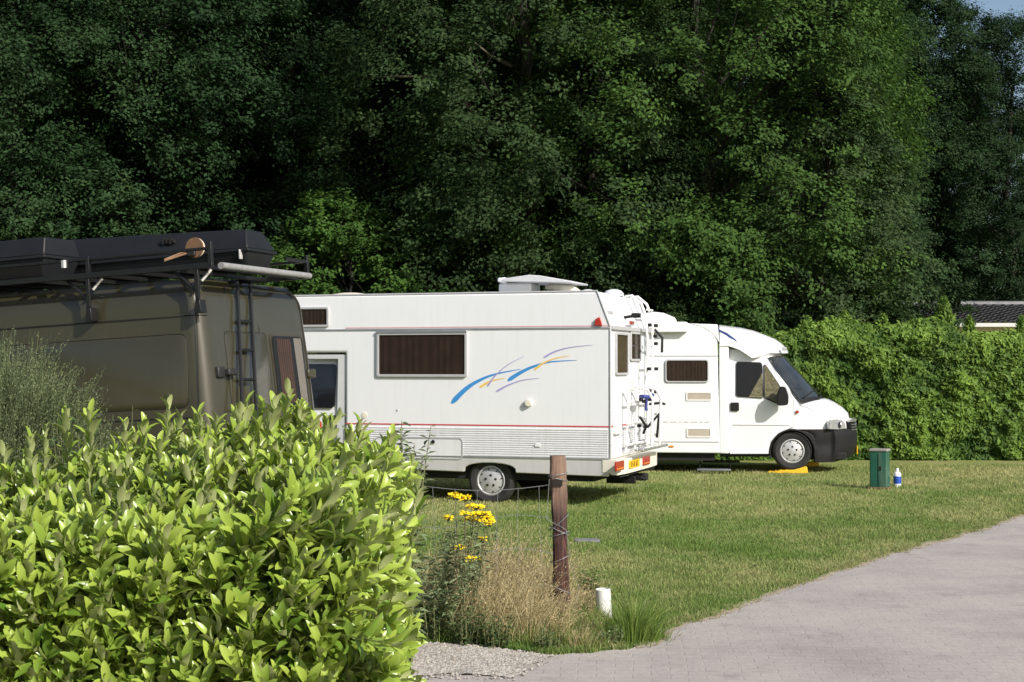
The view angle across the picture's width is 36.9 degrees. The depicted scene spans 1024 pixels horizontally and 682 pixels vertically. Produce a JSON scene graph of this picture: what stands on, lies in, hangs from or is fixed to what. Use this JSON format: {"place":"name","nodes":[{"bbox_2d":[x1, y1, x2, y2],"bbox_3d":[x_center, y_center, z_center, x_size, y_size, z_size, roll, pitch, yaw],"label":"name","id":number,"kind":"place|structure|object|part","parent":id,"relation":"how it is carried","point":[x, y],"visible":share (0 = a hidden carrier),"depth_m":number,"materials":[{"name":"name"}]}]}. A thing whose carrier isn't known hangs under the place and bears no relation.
{"place":"outdoors","nodes":[
{"label":"outdoors","id":0,"kind":"place"},
{"bbox_2d":[406,641,552,679],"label":"gravel","id":1,"kind":"structure","parent":0,"point":[460,649],"depth_m":9.22,"materials":[{"name":"grey gravel"}]},
{"bbox_2d":[407,459,1023,654],"bbox_3d":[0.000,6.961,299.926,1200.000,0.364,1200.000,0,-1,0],"label":"lawn","id":2,"kind":"structure","parent":0,"point":[894,463],"depth_m":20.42,"materials":[{"name":"green plant"}]},
{"bbox_2d":[0,219,54,292],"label":"bush","id":3,"kind":"object","parent":2,"relation":"on","point":[33,233],"visible":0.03,"depth_m":33.71,"materials":[{"name":"green plant"}]},
{"bbox_2d":[0,0,121,239],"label":"broadleaf tree","id":4,"kind":"object","parent":2,"relation":"on","point":[79,128],"visible":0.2,"depth_m":37.01,"materials":[{"name":"green plant"}]},
{"bbox_2d":[0,3,134,208],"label":"broadleaf tree","id":5,"kind":"object","parent":2,"relation":"on","point":[33,101],"depth_m":45.49,"materials":[{"name":"green plant"}]},
{"bbox_2d":[0,328,137,478],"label":"broom shrub","id":6,"kind":"object","parent":2,"relation":"on","point":[20,410],"visible":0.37,"depth_m":9.04,"materials":[{"name":"green plant"}]},
{"bbox_2d":[0,0,151,227],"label":"broadleaf tree","id":7,"kind":"object","parent":2,"relation":"on","point":[69,103],"depth_m":43.26,"materials":[{"name":"green plant"}]},
{"bbox_2d":[37,394,170,477],"bbox_3d":[-2.029,1.078,7.410,0.578,1.651,0.508,-1,-1,32],"label":"bramble","id":8,"kind":"object","parent":2,"relation":"on","point":[77,430],"visible":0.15,"depth_m":7.38,"materials":[{"name":"green plant"}]},
{"bbox_2d":[1,0,233,209],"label":"broadleaf tree","id":9,"kind":"object","parent":2,"relation":"on","point":[136,102],"visible":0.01,"depth_m":47.32,"materials":[{"name":"green plant"}]},
{"bbox_2d":[0,0,257,289],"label":"broadleaf tree","id":10,"kind":"object","parent":2,"relation":"on","point":[7,56],"visible":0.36,"depth_m":34.20,"materials":[{"name":"green plant"}]},
{"bbox_2d":[78,216,196,287],"bbox_3d":[-8.520,-0.067,34.235,5.894,5.492,6.437,0,-1,4],"label":"bush","id":11,"kind":"object","parent":2,"relation":"on","point":[118,232],"visible":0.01,"depth_m":33.59,"materials":[{"name":"green plant"}]},
{"bbox_2d":[0,241,321,454],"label":"camper van","id":12,"kind":"object","parent":2,"relation":"on","point":[218,347],"visible":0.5,"depth_m":14.06,"materials":[{"name":"green paint"}]},
{"bbox_2d":[0,237,81,283],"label":"roof box","id":13,"kind":"object","parent":12,"relation":"on","point":[31,250],"visible":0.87,"depth_m":14.38,"materials":[{"name":"black plastic"}]},
{"bbox_2d":[1,229,276,291],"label":"roof box","id":14,"kind":"object","parent":12,"relation":"on","point":[248,247],"visible":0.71,"depth_m":14.58,"materials":[{"name":"black plastic"}]},
{"bbox_2d":[164,251,195,261],"bbox_3d":[-2.986,-0.774,13.811,0.321,0.100,0.030,-4,-2,20],"label":"saw handle","id":15,"kind":"object","parent":12,"relation":"attached to","point":[188,254],"visible":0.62,"depth_m":13.80,"materials":[{"name":"brown wood"}]},
{"bbox_2d":[185,237,204,257],"bbox_3d":[-2.844,-0.838,13.801,0.184,0.184,0.047,-4,-2,20],"label":"log slice","id":16,"kind":"object","parent":12,"relation":"attached to","point":[194,242],"visible":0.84,"depth_m":13.78,"materials":[{"name":"brown wood"}]},
{"bbox_3d":[-2.455,0.291,14.391,0.074,0.757,0.795,-4,-2,20],"label":"door panel","id":17,"kind":"part","parent":12,"relation":"part of","materials":[{"name":"grey paint"}]},
{"bbox_3d":[-2.183,0.303,15.117,0.088,0.747,0.659,-4,-2,20],"label":"rear window","id":18,"kind":"part","parent":12,"relation":"part of","materials":[{"name":"brown glass"}]},
{"bbox_2d":[0,6,358,230],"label":"broadleaf tree","id":19,"kind":"object","parent":2,"relation":"on","point":[155,114],"visible":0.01,"depth_m":43.53,"materials":[{"name":"green plant"}]},
{"bbox_2d":[0,0,397,294],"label":"broadleaf tree","id":20,"kind":"object","parent":2,"relation":"on","point":[303,122],"visible":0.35,"depth_m":35.11,"materials":[{"name":"green plant"}]},
{"bbox_2d":[5,0,422,293],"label":"broadleaf tree","id":21,"kind":"object","parent":2,"relation":"on","point":[230,178],"visible":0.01,"depth_m":42.27,"materials":[{"name":"green plant"}]},
{"bbox_2d":[0,378,428,681],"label":"laurel hedge","id":22,"kind":"object","parent":2,"relation":"on","point":[241,548],"visible":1,"depth_m":4.74,"materials":[{"name":"green plant"}]},
{"bbox_2d":[56,0,460,294],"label":"broadleaf tree","id":23,"kind":"object","parent":2,"relation":"on","point":[280,64],"visible":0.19,"depth_m":37.76,"materials":[{"name":"green plant"}]},
{"bbox_2d":[226,250,319,294],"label":"bush","id":24,"kind":"object","parent":2,"relation":"on","point":[292,289],"depth_m":34.05,"materials":[{"name":"green plant"}]},
{"bbox_2d":[167,0,505,273],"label":"broadleaf tree","id":25,"kind":"object","parent":2,"relation":"on","point":[328,133],"visible":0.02,"depth_m":43.91,"materials":[{"name":"green plant"}]},
{"bbox_2d":[232,180,452,359],"bbox_3d":[-3.647,-0.431,34.152,7.403,6.316,6.778,0,-1,-23],"label":"bush","id":26,"kind":"object","parent":2,"relation":"on","point":[318,204],"visible":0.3,"depth_m":33.07,"materials":[{"name":"green plant"}]},
{"bbox_2d":[225,0,509,290],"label":"broadleaf tree","id":27,"kind":"object","parent":2,"relation":"on","point":[375,104],"visible":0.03,"depth_m":44.10,"materials":[{"name":"green plant"}]},
{"bbox_2d":[307,211,500,354],"bbox_3d":[-2.508,-0.179,34.741,6.759,5.767,6.189,-1,-1,42],"label":"bush","id":28,"kind":"object","parent":2,"relation":"on","point":[366,273],"visible":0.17,"depth_m":33.94,"materials":[{"name":"green plant"}]},
{"bbox_2d":[395,420,435,661],"bbox_3d":[-0.597,1.204,9.162,0.283,1.457,0.270,1,-1,-39],"label":"sapling","id":29,"kind":"object","parent":2,"relation":"on","point":[418,530],"visible":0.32,"depth_m":9.17,"materials":[{"name":"green plant"}]},
{"bbox_2d":[421,598,453,642],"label":"weed","id":30,"kind":"object","parent":2,"relation":"on","point":[434,620],"visible":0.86,"depth_m":9.91,"materials":[{"name":"green plant"}]},
{"bbox_2d":[257,0,631,267],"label":"broadleaf tree","id":31,"kind":"object","parent":2,"relation":"on","point":[583,176],"visible":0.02,"depth_m":46.14,"materials":[{"name":"green plant"}]},
{"bbox_2d":[414,531,483,635],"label":"mugwort","id":32,"kind":"object","parent":2,"relation":"on","point":[440,600],"visible":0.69,"depth_m":9.99,"materials":[{"name":"green plant"}]},
{"bbox_2d":[426,510,495,615],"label":"mugwort","id":33,"kind":"object","parent":2,"relation":"on","point":[453,575],"visible":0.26,"depth_m":10.47,"materials":[{"name":"green plant"}]},
{"bbox_2d":[446,601,490,645],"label":"weed","id":34,"kind":"object","parent":2,"relation":"on","point":[465,635],"visible":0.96,"depth_m":9.78,"materials":[{"name":"green plant"}]},
{"bbox_2d":[442,492,495,631],"bbox_3d":[-0.282,1.475,10.185,0.355,0.953,0.312,0,-1,0],"label":"ragwort","id":35,"kind":"object","parent":2,"relation":"on","point":[490,520],"visible":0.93,"depth_m":10.16,"materials":[{"name":"yellow plant"}]},
{"bbox_2d":[432,251,508,292],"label":"bush","id":36,"kind":"object","parent":2,"relation":"on","point":[460,270],"visible":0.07,"depth_m":34.42,"materials":[{"name":"green plant"}]},
{"bbox_2d":[294,275,667,502],"bbox_3d":[-0.957,0.646,21.323,6.024,3.038,2.613,0,-1,18],"label":"motorhome","id":37,"kind":"object","parent":2,"relation":"on","point":[513,381],"visible":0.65,"depth_m":20.20,"materials":[{"name":"white metal"}]},
{"bbox_2d":[300,307,328,326],"bbox_3d":[-2.820,-0.325,20.917,0.715,0.272,0.032,0,-1,18],"label":"window","id":38,"kind":"structure","parent":37,"relation":"in","point":[311,316],"depth_m":20.87,"materials":[{"name":"brown plastic"}]},
{"bbox_2d":[308,361,336,425],"bbox_3d":[-2.654,0.898,20.955,0.654,1.237,0.126,0,-1,18],"label":"window","id":39,"kind":"structure","parent":37,"relation":"in","point":[324,383],"depth_m":20.91,"materials":[{"name":"black glass"}]},
{"bbox_2d":[376,333,467,376],"bbox_3d":[-1.200,0.181,20.382,1.287,0.592,0.032,0,-1,18],"label":"window","id":40,"kind":"structure","parent":37,"relation":"in","point":[397,354],"depth_m":20.38,"materials":[{"name":"brown plastic"}]},
{"bbox_2d":[615,332,628,374],"bbox_3d":[1.443,0.169,20.135,0.029,0.553,0.651,0,-1,18],"label":"rear window","id":41,"kind":"structure","parent":37,"relation":"in","point":[621,339],"depth_m":20.14,"materials":[{"name":"brown plastic"}]},
{"bbox_2d":[629,332,641,360],"bbox_3d":[1.680,0.075,20.867,0.029,0.396,0.599,0,-1,18],"label":"rear window","id":42,"kind":"structure","parent":37,"relation":"in","point":[635,338],"depth_m":20.88,"materials":[{"name":"grey plastic"}]},
{"bbox_2d":[420,485,552,587],"bbox_3d":[-1.005,1.410,10.796,2.594,1.100,0.099,0,-1,2],"label":"wire fence","id":43,"kind":"object","parent":2,"relation":"on","point":[496,528],"visible":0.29,"depth_m":10.72,"materials":[{"name":"grey metal"}]},
{"bbox_2d":[479,613,514,648],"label":"weed","id":44,"kind":"object","parent":2,"relation":"on","point":[496,640],"visible":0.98,"depth_m":9.68,"materials":[{"name":"green plant"}]},
{"bbox_2d":[491,528,502,563],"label":"weed","id":45,"kind":"object","parent":2,"relation":"on","point":[497,541],"visible":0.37,"depth_m":13.41,"materials":[{"name":"green plant"}]},
{"bbox_2d":[261,0,752,318],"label":"broadleaf tree","id":46,"kind":"object","parent":2,"relation":"on","point":[459,230],"visible":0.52,"depth_m":33.31,"materials":[{"name":"green plant"}]},
{"bbox_2d":[414,521,613,642],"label":"dry grass","id":47,"kind":"structure","parent":2,"relation":"on","point":[510,596],"depth_m":10.44,"materials":[{"name":"plant"}]},
{"bbox_2d":[414,590,662,651],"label":"verge grass","id":48,"kind":"structure","parent":2,"relation":"on","point":[520,640],"depth_m":9.92,"materials":[{"name":"green plant"}]},
{"bbox_2d":[532,626,561,651],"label":"weed","id":49,"kind":"object","parent":2,"relation":"on","point":[542,638],"visible":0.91,"depth_m":9.58,"materials":[{"name":"green plant"}]},
{"bbox_2d":[355,0,754,311],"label":"broadleaf tree","id":50,"kind":"object","parent":2,"relation":"on","point":[481,7],"visible":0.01,"depth_m":44.69,"materials":[{"name":"green plant"}]},
{"bbox_2d":[547,455,578,620],"bbox_3d":[0.355,1.424,10.726,0.231,1.256,0.146,0,-1,0],"label":"wooden post","id":51,"kind":"object","parent":2,"relation":"on","point":[558,486],"visible":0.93,"depth_m":10.68,"materials":[{"name":"red wood"}]},
{"bbox_2d":[543,625,613,653],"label":"grass clump","id":52,"kind":"object","parent":2,"relation":"on","point":[583,635],"visible":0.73,"depth_m":9.70,"materials":[{"name":"plant"}]},
{"bbox_2d":[574,538,599,542],"bbox_3d":[0.764,2.030,15.632,0.260,0.022,0.200,0,-1,0],"label":"drain cover","id":53,"kind":"object","parent":2,"relation":"on","point":[586,539],"visible":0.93,"depth_m":15.62,"materials":[{"name":"grey metal"}]},
{"bbox_2d":[374,0,801,328],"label":"broadleaf tree","id":54,"kind":"object","parent":2,"relation":"on","point":[592,174],"visible":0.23,"depth_m":35.22,"materials":[{"name":"green plant"}]},
{"bbox_2d":[577,565,604,598],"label":"weed","id":55,"kind":"object","parent":2,"relation":"on","point":[595,587],"visible":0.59,"depth_m":11.75,"materials":[{"name":"green plant"}]},
{"bbox_2d":[540,253,656,312],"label":"bush","id":56,"kind":"object","parent":2,"relation":"on","point":[642,291],"visible":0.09,"depth_m":33.09,"materials":[{"name":"green plant"}]},
{"bbox_2d":[595,588,611,617],"bbox_3d":[0.650,1.871,10.861,0.106,0.240,0.106,-4,0,-20],"label":"pipe","id":57,"kind":"object","parent":2,"relation":"on","point":[603,597],"visible":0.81,"depth_m":10.82,"materials":[{"name":"white plastic"}]},
{"bbox_2d":[599,625,624,645],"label":"weed","id":58,"kind":"object","parent":2,"relation":"on","point":[614,633],"visible":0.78,"depth_m":9.78,"materials":[{"name":"green plant"}]},
{"bbox_2d":[438,0,787,312],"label":"broadleaf tree","id":59,"kind":"object","parent":2,"relation":"on","point":[738,80],"visible":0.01,"depth_m":45.03,"materials":[{"name":"green plant"}]},
{"bbox_2d":[584,568,685,646],"bbox_3d":[0.790,1.714,9.950,0.760,0.467,0.796,0,-1,0],"label":"grass clump","id":60,"kind":"object","parent":2,"relation":"on","point":[631,628],"visible":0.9,"depth_m":9.91,"materials":[{"name":"green plant"}]},
{"bbox_2d":[612,595,689,630],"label":"grass clump","id":61,"kind":"object","parent":2,"relation":"on","point":[652,613],"visible":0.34,"depth_m":10.39,"materials":[{"name":"green plant"}]},
{"bbox_2d":[641,621,680,643],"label":"grass clump","id":62,"kind":"object","parent":2,"relation":"on","point":[660,638],"visible":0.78,"depth_m":9.92,"materials":[{"name":"green plant"}]},
{"bbox_2d":[624,262,744,325],"bbox_3d":[3.617,0.353,33.328,4.833,4.504,5.278,0,-1,-16],"label":"bush","id":63,"kind":"object","parent":2,"relation":"on","point":[669,297],"visible":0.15,"depth_m":32.95,"materials":[{"name":"green plant"}]},
{"bbox_2d":[458,0,948,334],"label":"broadleaf tree","id":64,"kind":"object","parent":2,"relation":"on","point":[728,235],"visible":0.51,"depth_m":32.58,"materials":[{"name":"green plant"}]},
{"bbox_2d":[697,460,739,473],"bbox_3d":[3.471,2.122,25.823,0.720,0.193,0.800,0,-1,7],"label":"folding step","id":65,"kind":"object","parent":2,"relation":"on","point":[699,469],"visible":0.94,"depth_m":25.65,"materials":[{"name":"grey metal"}]},
{"bbox_2d":[563,0,881,318],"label":"broadleaf tree","id":66,"kind":"object","parent":2,"relation":"on","point":[814,275],"depth_m":47.08,"materials":[{"name":"green plant"}]},
{"bbox_2d":[564,19,909,284],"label":"broadleaf tree","id":67,"kind":"object","parent":2,"relation":"on","point":[755,135],"depth_m":55.59,"materials":[{"name":"green plant"}]},
{"bbox_2d":[684,276,800,334],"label":"bush","id":68,"kind":"object","parent":2,"relation":"on","point":[768,312],"visible":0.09,"depth_m":32.64,"materials":[{"name":"green plant"}]},
{"bbox_2d":[643,312,858,469],"bbox_3d":[3.106,0.868,26.715,5.718,2.734,2.400,0,-1,7],"label":"motorhome","id":69,"kind":"object","parent":2,"relation":"on","point":[769,400],"visible":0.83,"depth_m":25.73,"materials":[{"name":"white paint"}]},
{"bbox_2d":[665,359,708,381],"bbox_3d":[2.933,0.501,25.763,0.726,0.387,0.027,0,-1,7],"label":"window","id":70,"kind":"structure","parent":69,"relation":"in","point":[676,370],"depth_m":25.76,"materials":[{"name":"brown plastic"}]},
{"bbox_2d":[730,349,793,453],"bbox_3d":[4.184,1.015,25.732,1.070,1.755,0.178,0,-1,7],"label":"cab door","id":71,"kind":"structure","parent":69,"relation":"in","point":[749,375],"depth_m":25.70,"materials":[{"name":"white paint"}]},
{"bbox_2d":[767,466,807,472],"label":"levelling ramp","id":72,"kind":"structure","parent":2,"relation":"on","point":[802,470],"depth_m":25.62,"materials":[{"name":"yellow plastic"}]},
{"bbox_2d":[649,0,952,325],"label":"broadleaf tree","id":73,"kind":"object","parent":2,"relation":"on","point":[919,50],"visible":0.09,"depth_m":43.22,"materials":[{"name":"green plant"}]},
{"bbox_2d":[796,315,826,368],"bbox_3d":[5.750,0.879,29.897,1.265,2.799,1.245,0,-1,0],"label":"conifer","id":74,"kind":"object","parent":2,"relation":"on","point":[806,320],"visible":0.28,"depth_m":29.84,"materials":[{"name":"green plant"}]},
{"bbox_2d":[805,460,819,466],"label":"levelling ramp","id":75,"kind":"structure","parent":2,"relation":"on","point":[811,463],"depth_m":27.32,"materials":[{"name":"yellow plastic"}]},
{"bbox_2d":[697,0,980,426],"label":"broadleaf tree","id":76,"kind":"object","parent":2,"relation":"on","point":[886,204],"visible":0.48,"depth_m":34.08,"materials":[{"name":"green plant"}]},
{"bbox_2d":[824,309,868,401],"bbox_3d":[6.516,0.826,29.890,1.453,2.905,1.419,0,-1,0],"label":"conifer","id":77,"kind":"object","parent":2,"relation":"on","point":[845,313],"visible":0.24,"depth_m":29.85,"materials":[{"name":"green plant"}]},
{"bbox_2d":[732,2,977,297],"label":"broadleaf tree","id":78,"kind":"object","parent":2,"relation":"on","point":[940,224],"visible":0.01,"depth_m":65.89,"materials":[{"name":"green plant"}]},
{"bbox_2d":[806,284,911,441],"bbox_3d":[7.362,0.602,33.723,4.244,3.954,4.635,1,-1,-30],"label":"bush","id":79,"kind":"object","parent":2,"relation":"on","point":[892,315],"visible":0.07,"depth_m":33.30,"materials":[{"name":"green plant"}]},
{"bbox_2d":[715,313,1023,460],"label":"conifer hedge","id":80,"kind":"object","parent":2,"relation":"on","point":[974,410],"visible":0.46,"depth_m":29.20,"materials":[{"name":"green plant"}]},
{"bbox_2d":[867,448,891,489],"bbox_3d":[5.366,1.873,22.413,0.310,0.602,0.310,0,-1,24],"label":"utility bollard","id":81,"kind":"object","parent":2,"relation":"on","point":[879,467],"visible":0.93,"depth_m":22.30,"materials":[{"name":"green metal"}]},
{"bbox_2d":[760,0,1003,300],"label":"broadleaf tree","id":82,"kind":"object","parent":2,"relation":"on","point":[931,16],"visible":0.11,"depth_m":58.12,"materials":[{"name":"green plant"}]},
{"bbox_2d":[871,313,894,422],"bbox_3d":[7.253,0.860,29.903,1.004,2.837,1.071,0,-1,0],"label":"conifer","id":83,"kind":"object","parent":2,"relation":"on","point":[883,318],"visible":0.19,"depth_m":29.86,"materials":[{"name":"green plant"}]},
{"bbox_2d":[893,468,900,486],"bbox_3d":[5.701,2.021,22.729,0.115,0.276,0.115,0,-1,0],"label":"bottle","id":84,"kind":"object","parent":2,"relation":"on","point":[897,477],"visible":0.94,"depth_m":22.68,"materials":[{"name":"plastic"}]},
{"bbox_2d":[805,31,1016,300],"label":"broadleaf tree","id":85,"kind":"object","parent":2,"relation":"on","point":[929,49],"visible":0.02,"depth_m":68.23,"materials":[{"name":"green plant"}]},
{"bbox_2d":[801,0,1023,300],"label":"broadleaf tree","id":86,"kind":"object","parent":2,"relation":"on","point":[968,14],"visible":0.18,"depth_m":58.02,"materials":[{"name":"green plant"}]},
{"bbox_2d":[926,295,960,444],"bbox_3d":[8.411,0.691,29.908,1.255,3.175,1.085,0,-1,0],"label":"conifer","id":87,"kind":"object","parent":2,"relation":"on","point":[943,311],"visible":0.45,"depth_m":29.82,"materials":[{"name":"green plant"}]},
{"bbox_2d":[906,9,1023,300],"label":"broadleaf tree","id":88,"kind":"object","parent":2,"relation":"on","point":[1008,215],"visible":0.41,"depth_m":58.85,"materials":[{"name":"green plant"}]},
{"bbox_2d":[960,314,979,368],"bbox_3d":[8.931,0.873,29.880,0.829,2.810,0.764,0,-1,0],"label":"conifer","id":89,"kind":"object","parent":2,"relation":"on","point":[969,324],"visible":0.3,"depth_m":29.86,"materials":[{"name":"green plant"}]},
{"bbox_2d":[926,92,1023,300],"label":"broadleaf tree","id":90,"kind":"object","parent":2,"relation":"on","point":[1015,139],"visible":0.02,"depth_m":70.71,"materials":[{"name":"green plant"}]},
{"bbox_2d":[991,162,1023,298],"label":"broadleaf tree","id":91,"kind":"object","parent":2,"relation":"on","point":[1014,224],"visible":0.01,"depth_m":68.83,"materials":[{"name":"green plant"}]},
{"bbox_2d":[1007,314,1023,358],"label":"conifer","id":92,"kind":"object","parent":2,"relation":"on","point":[1020,323],"visible":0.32,"depth_m":29.86,"materials":[{"name":"green plant"}]},
{"bbox_2d":[413,517,1023,681],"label":"road","id":93,"kind":"structure","parent":0,"point":[951,611],"depth_m":10.16,"materials":[{"name":"grey asphalt"}]},
{"bbox_2d":[635,515,1023,647],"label":"road edge soil","id":94,"kind":"structure","parent":0,"point":[652,643],"depth_m":12.19,"materials":[{"name":"brown soil"}]},
{"bbox_2d":[550,518,1018,659],"bbox_3d":[4.507,2.029,15.635,0.630,0.010,15.321,-1,-1,33],"label":"grit","id":95,"kind":"object","parent":94,"relation":"on","point":[784,593],"visible":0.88,"depth_m":11.67,"materials":[{"name":"gravel"}]},
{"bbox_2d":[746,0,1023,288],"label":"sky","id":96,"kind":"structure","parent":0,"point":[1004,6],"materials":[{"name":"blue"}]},
{"bbox_2d":[905,301,1023,332],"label":"house","id":97,"kind":"structure","parent":0,"point":[992,316],"depth_m":49.48,"materials":[{"name":"tile"}]}
]}

